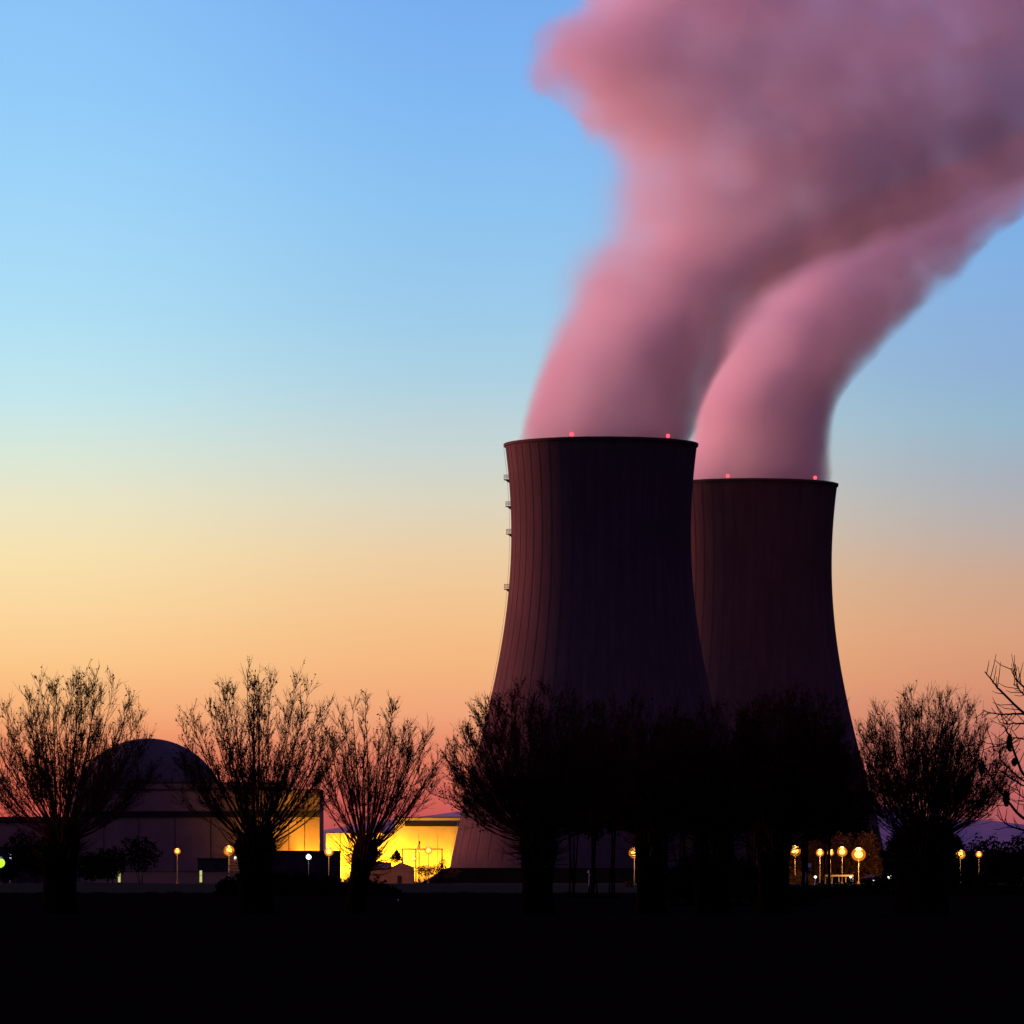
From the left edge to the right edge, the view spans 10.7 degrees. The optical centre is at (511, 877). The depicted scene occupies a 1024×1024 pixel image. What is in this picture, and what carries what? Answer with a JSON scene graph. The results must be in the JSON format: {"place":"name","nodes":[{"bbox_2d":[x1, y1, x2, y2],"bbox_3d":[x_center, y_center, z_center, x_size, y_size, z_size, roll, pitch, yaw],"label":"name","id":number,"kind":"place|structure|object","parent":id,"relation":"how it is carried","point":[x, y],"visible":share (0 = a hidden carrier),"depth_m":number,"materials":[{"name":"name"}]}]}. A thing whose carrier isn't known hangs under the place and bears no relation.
{"place":"outdoors","nodes":[
{"label":"outdoors","id":0,"kind":"place"},
{"bbox_2d":[0,847,43,882],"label":"office building","id":1,"kind":"structure","parent":0,"point":[26,878],"depth_m":1740.00,"materials":[{"name":"black"}]},
{"bbox_2d":[0,817,79,881],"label":"annex building","id":2,"kind":"structure","parent":0,"point":[5,831],"depth_m":1900.00,"materials":[{"name":"purple"}]},
{"bbox_2d":[69,738,217,816],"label":"reactor building","id":3,"kind":"structure","parent":0,"point":[158,749],"depth_m":1942.27,"materials":[{"name":"concrete"}]},
{"bbox_2d":[89,871,239,882],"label":"boundary wall","id":4,"kind":"structure","parent":0,"point":[171,876],"depth_m":1600.00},
{"bbox_2d":[197,858,229,870],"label":"service building","id":5,"kind":"structure","parent":0,"point":[208,864],"depth_m":1740.00,"materials":[{"name":"black"}]},
{"bbox_2d":[272,851,331,880],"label":"service building","id":6,"kind":"structure","parent":0,"point":[320,864],"depth_m":1740.00,"materials":[{"name":"black concrete"}]},
{"bbox_2d":[286,867,299,876],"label":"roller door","id":7,"kind":"structure","parent":6,"relation":"in","point":[289,870],"depth_m":1739.98,"materials":[{"name":"black"}]},
{"bbox_2d":[318,869,322,879],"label":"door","id":8,"kind":"structure","parent":6,"relation":"in","point":[320,871],"depth_m":1739.98,"materials":[{"name":"black"}]},
{"bbox_2d":[332,851,340,880],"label":"service building","id":9,"kind":"structure","parent":0,"point":[336,871],"depth_m":1734.00,"materials":[{"name":"black"}]},
{"bbox_2d":[0,882,1021,893],"bbox_3d":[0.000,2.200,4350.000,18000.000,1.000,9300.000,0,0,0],"label":"ground","id":10,"kind":"structure","parent":0,"point":[416,887],"depth_m":899.11,"materials":[{"name":"black plant"}]},
{"bbox_2d":[0,856,4,883],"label":"green lamp","id":11,"kind":"object","parent":10,"relation":"on","point":[2,862],"visible":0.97,"depth_m":1299.25,"materials":[{"name":"grey"}]},
{"bbox_2d":[0,828,43,883],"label":"bush","id":12,"kind":"object","parent":10,"relation":"on","point":[10,869],"visible":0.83,"depth_m":1398.97,"materials":[{"name":"black plant"}]},
{"bbox_2d":[77,835,163,883],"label":"bush","id":13,"kind":"object","parent":10,"relation":"on","point":[110,863],"visible":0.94,"depth_m":1398.84,"materials":[{"name":"black plant"}]},
{"bbox_2d":[175,848,178,882],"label":"street lamp","id":14,"kind":"object","parent":10,"relation":"on","point":[177,851],"visible":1,"depth_m":1479.92,"materials":[{"name":"brown"}]},
{"bbox_2d":[79,782,323,881],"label":"turbine hall","id":15,"kind":"structure","parent":10,"relation":"on","point":[164,823],"depth_m":1880.00,"materials":[{"name":"black concrete"}]},
{"bbox_2d":[226,845,231,853],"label":"street lamp","id":16,"kind":"object","parent":10,"relation":"on","point":[228,847],"visible":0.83,"depth_m":1479.46,"materials":[{"name":"yellow"}]},
{"bbox_2d":[306,854,310,874],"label":"white lamp","id":17,"kind":"object","parent":10,"relation":"on","point":[308,856],"visible":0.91,"depth_m":1699.62,"materials":[{"name":"grey"}]},
{"bbox_2d":[326,847,331,853],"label":"street lamp","id":18,"kind":"object","parent":10,"relation":"on","point":[328,851],"visible":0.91,"depth_m":1479.47,"materials":[{"name":"yellow glass"}]},
{"bbox_2d":[342,869,348,882],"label":"bush","id":19,"kind":"object","parent":10,"relation":"on","point":[346,875],"visible":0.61,"depth_m":1499.79,"materials":[{"name":"yellow plant"}]},
{"bbox_2d":[369,862,413,882],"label":"gabled shed","id":20,"kind":"structure","parent":10,"relation":"on","point":[401,873],"depth_m":1500.00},
{"bbox_2d":[326,817,460,881],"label":"floodlit hall","id":21,"kind":"structure","parent":10,"relation":"on","point":[435,832],"depth_m":1850.00,"materials":[{"name":"yellow"}]},
{"bbox_2d":[390,849,403,864],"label":"conical bush","id":22,"kind":"object","parent":10,"relation":"on","point":[396,857],"visible":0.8,"depth_m":1519.56,"materials":[{"name":"black plant"}]},
{"bbox_2d":[418,849,420,882],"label":"street lamp","id":23,"kind":"object","parent":10,"relation":"on","point":[419,851],"visible":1,"depth_m":1619.92,"materials":[{"name":"yellow"}]},
{"bbox_2d":[402,841,442,882],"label":"pipe gantry","id":24,"kind":"object","parent":10,"relation":"on","point":[422,849],"visible":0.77,"depth_m":1639.89,"materials":[{"name":"yellow"}]},
{"bbox_2d":[426,846,430,882],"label":"street lamp","id":25,"kind":"object","parent":10,"relation":"on","point":[428,850],"visible":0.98,"depth_m":1479.89,"materials":[{"name":"yellow"}]},
{"bbox_2d":[414,864,461,883],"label":"bush","id":26,"kind":"object","parent":10,"relation":"on","point":[444,872],"visible":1,"depth_m":1459.68,"materials":[{"name":"brown plant"}]},
{"bbox_2d":[437,858,446,883],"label":"bush","id":27,"kind":"object","parent":10,"relation":"on","point":[442,863],"visible":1,"depth_m":1450.00,"materials":[{"name":"black plant"}]},
{"bbox_2d":[449,432,747,867],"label":"cooling tower","id":28,"kind":"structure","parent":10,"relation":"on","point":[601,602],"depth_m":1717.22,"materials":[{"name":"concrete"}]},
{"bbox_2d":[622,880,634,886],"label":"bush","id":29,"kind":"object","parent":10,"relation":"on","point":[630,884],"visible":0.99,"depth_m":929.88,"materials":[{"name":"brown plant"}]},
{"bbox_2d":[631,847,635,884],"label":"street lamp","id":30,"kind":"object","parent":10,"relation":"on","point":[634,865],"visible":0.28,"depth_m":1179.90,"materials":[{"name":"brown"}]},
{"bbox_2d":[691,474,883,867],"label":"cooling tower","id":31,"kind":"structure","parent":10,"relation":"on","point":[761,552],"depth_m":1895.68,"materials":[{"name":"concrete"}]},
{"bbox_2d":[790,872,813,883],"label":"bush","id":32,"kind":"object","parent":10,"relation":"on","point":[794,879],"visible":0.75,"depth_m":1459.67,"materials":[{"name":"brown plant"}]},
{"bbox_2d":[789,829,883,882],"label":"bush","id":33,"kind":"object","parent":10,"relation":"on","point":[872,860],"visible":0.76,"depth_m":1498.98,"materials":[{"name":"brown plant"}]},
{"bbox_2d":[792,740,881,867],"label":"dark tree","id":34,"kind":"object","parent":10,"relation":"on","point":[846,827],"visible":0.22,"depth_m":1657.33,"materials":[{"name":"black plant"}]},
{"bbox_2d":[825,875,852,883],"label":"guard rail","id":35,"kind":"object","parent":10,"relation":"on","point":[832,876],"visible":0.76,"depth_m":1439.90,"materials":[{"name":"orange metal"}]},
{"bbox_2d":[839,846,844,882],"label":"street lamp","id":36,"kind":"object","parent":10,"relation":"on","point":[842,850],"visible":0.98,"depth_m":1479.59,"materials":[{"name":"yellow"}]},
{"bbox_2d":[854,847,862,883],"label":"street lamp","id":37,"kind":"object","parent":10,"relation":"on","point":[858,854],"visible":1,"depth_m":1439.39,"materials":[{"name":"yellow"}]},
{"bbox_2d":[958,849,962,882],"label":"street lamp","id":38,"kind":"object","parent":10,"relation":"on","point":[961,853],"visible":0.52,"depth_m":1479.57,"materials":[{"name":"yellow"}]},
{"bbox_2d":[945,841,978,881],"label":"dark tree","id":39,"kind":"object","parent":10,"relation":"on","point":[967,861],"visible":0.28,"depth_m":1645.77,"materials":[{"name":"black plant"}]},
{"bbox_2d":[964,833,1016,882],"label":"dark tree","id":40,"kind":"object","parent":10,"relation":"on","point":[992,861],"visible":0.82,"depth_m":1653.67,"materials":[{"name":"black plant"}]},
{"bbox_2d":[1003,831,1023,882],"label":"dark tree","id":41,"kind":"object","parent":10,"relation":"on","point":[1018,858],"visible":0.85,"depth_m":1661.89,"materials":[{"name":"black plant"}]},
{"bbox_2d":[0,890,1021,893],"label":"verge grass","id":42,"kind":"structure","parent":0,"point":[175,892],"depth_m":502.75,"materials":[{"name":"black plant"}]},
{"bbox_2d":[0,894,1023,1023],"bbox_3d":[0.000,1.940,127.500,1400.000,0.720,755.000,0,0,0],"label":"field","id":43,"kind":"structure","parent":0,"point":[406,959],"depth_m":101.03,"materials":[{"name":"soil"}]},
{"bbox_2d":[0,659,168,913],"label":"pollard willow","id":44,"kind":"object","parent":43,"relation":"on","point":[60,845],"visible":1,"depth_m":234.31,"materials":[{"name":"black plant"}]},
{"bbox_2d":[155,655,368,913],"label":"pollard willow","id":45,"kind":"object","parent":43,"relation":"on","point":[255,846],"visible":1,"depth_m":231.37,"materials":[{"name":"black plant"}]},
{"bbox_2d":[210,869,402,895],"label":"hedge","id":46,"kind":"object","parent":43,"relation":"on","point":[297,883],"visible":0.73,"depth_m":469.43,"materials":[{"name":"black plant"}]},
{"bbox_2d":[310,689,450,912],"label":"pollard willow","id":47,"kind":"object","parent":43,"relation":"on","point":[365,854],"visible":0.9,"depth_m":239.68,"materials":[{"name":"black plant"}]},
{"bbox_2d":[426,674,639,914],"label":"pollard willow","id":48,"kind":"object","parent":43,"relation":"on","point":[537,798],"visible":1,"depth_m":227.30,"materials":[{"name":"black plant"}]},
{"bbox_2d":[561,722,628,897],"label":"dark tree","id":49,"kind":"object","parent":43,"relation":"on","point":[593,834],"visible":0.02,"depth_m":419.91,"materials":[{"name":"black plant"}]},
{"bbox_2d":[546,687,717,913],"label":"pollard willow","id":50,"kind":"object","parent":43,"relation":"on","point":[650,850],"visible":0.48,"depth_m":237.42,"materials":[{"name":"black plant"}]},
{"bbox_2d":[629,693,792,913],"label":"pollard willow","id":51,"kind":"object","parent":43,"relation":"on","point":[712,839],"visible":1,"depth_m":235.30,"materials":[{"name":"black plant"}]},
{"bbox_2d":[723,679,868,913],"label":"pollard willow","id":52,"kind":"object","parent":43,"relation":"on","point":[804,784],"visible":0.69,"depth_m":237.31,"materials":[{"name":"black plant"}]},
{"bbox_2d":[774,712,848,897],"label":"dark tree","id":53,"kind":"object","parent":43,"relation":"on","point":[835,815],"visible":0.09,"depth_m":419.80,"materials":[{"name":"black plant"}]},
{"bbox_2d":[880,823,963,890],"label":"bush","id":54,"kind":"object","parent":43,"relation":"on","point":[958,847],"visible":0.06,"depth_m":235.81,"materials":[{"name":"black plant"}]},
{"bbox_2d":[844,679,1022,914],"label":"pollard willow","id":55,"kind":"object","parent":43,"relation":"on","point":[920,844],"visible":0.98,"depth_m":229.13,"materials":[{"name":"black plant"}]},
{"bbox_2d":[968,654,1023,834],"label":"nearby tree","id":56,"kind":"object","parent":43,"relation":"on","point":[1015,761],"visible":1,"depth_m":112.00,"materials":[{"name":"black plant"}]},
{"bbox_2d":[0,0,1023,829],"label":"sky","id":57,"kind":"structure","parent":0,"point":[285,286],"materials":[{"name":"blue"}]},
{"bbox_2d":[422,868,897,882],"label":"embankment","id":58,"kind":"structure","parent":0,"point":[497,875],"depth_m":1560.00,"materials":[{"name":"black plant"}]},
{"bbox_2d":[324,805,1023,878],"bbox_3d":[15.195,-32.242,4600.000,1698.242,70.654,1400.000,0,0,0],"label":"hills","id":59,"kind":"structure","parent":0,"point":[986,830],"depth_m":4400.48,"materials":[{"name":"purple"}]},
{"bbox_3d":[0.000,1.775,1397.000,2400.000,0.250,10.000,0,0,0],"label":"road","id":60,"kind":"structure","parent":0,"visible":0},
{"bbox_2d":[865,875,877,879],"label":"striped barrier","id":61,"kind":"object","parent":60,"relation":"on","point":[868,876],"visible":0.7,"depth_m":1400.00,"materials":[{"name":"purple paint"}]}
]}

